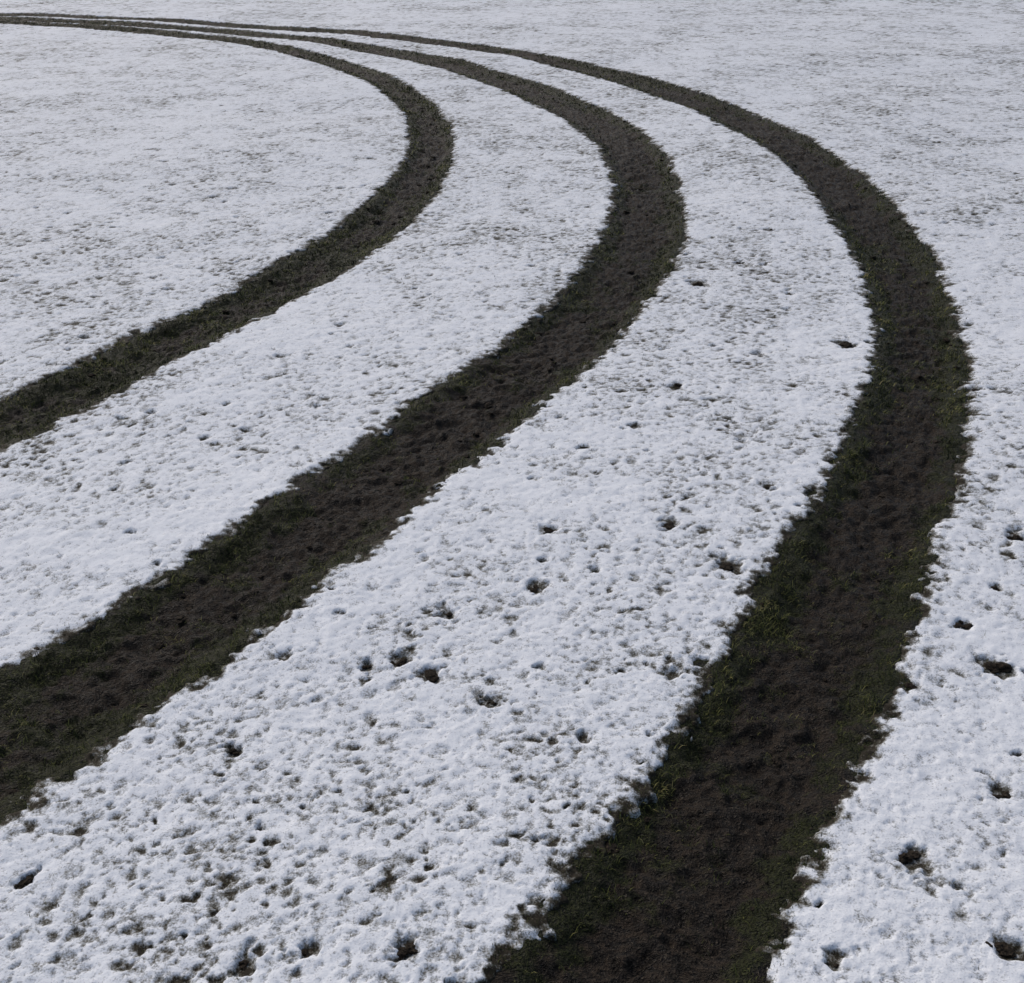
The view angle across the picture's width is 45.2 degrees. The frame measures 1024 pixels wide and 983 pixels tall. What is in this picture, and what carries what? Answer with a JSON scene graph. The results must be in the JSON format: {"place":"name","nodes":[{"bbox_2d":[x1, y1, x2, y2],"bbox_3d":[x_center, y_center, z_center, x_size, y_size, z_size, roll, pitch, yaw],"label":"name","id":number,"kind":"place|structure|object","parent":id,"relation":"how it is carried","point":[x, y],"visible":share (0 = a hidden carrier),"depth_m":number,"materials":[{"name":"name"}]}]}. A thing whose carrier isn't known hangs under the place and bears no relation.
{"place":"outdoors","nodes":[
{"label":"outdoors","id":0,"kind":"place"},
{"bbox_2d":[0,0,1023,982],"bbox_3d":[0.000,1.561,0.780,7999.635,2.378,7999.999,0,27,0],"label":"snow ground","id":1,"kind":"structure","parent":0,"point":[219,432],"depth_m":4.04,"materials":[{"name":"white snow"}]},
{"bbox_2d":[0,20,454,447],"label":"tyre track","id":2,"kind":"structure","parent":1,"relation":"on","point":[408,185],"depth_m":6.09,"materials":[{"name":"brown soil"}]},
{"bbox_2d":[0,17,685,823],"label":"tyre track","id":3,"kind":"structure","parent":1,"relation":"on","point":[376,493],"depth_m":3.85,"materials":[{"name":"brown soil"}]},
{"bbox_2d":[0,0,1022,982],"bbox_3d":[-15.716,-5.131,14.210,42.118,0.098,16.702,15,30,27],"label":"tyre track","id":4,"kind":"structure","parent":1,"relation":"on","point":[746,827],"depth_m":3.01,"materials":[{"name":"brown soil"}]},
{"bbox_2d":[5,44,1022,970],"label":"soil clods","id":5,"kind":"object","parent":1,"relation":"on","point":[1003,948],"visible":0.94,"depth_m":3.10,"materials":[{"name":"brown soil"}]}
]}

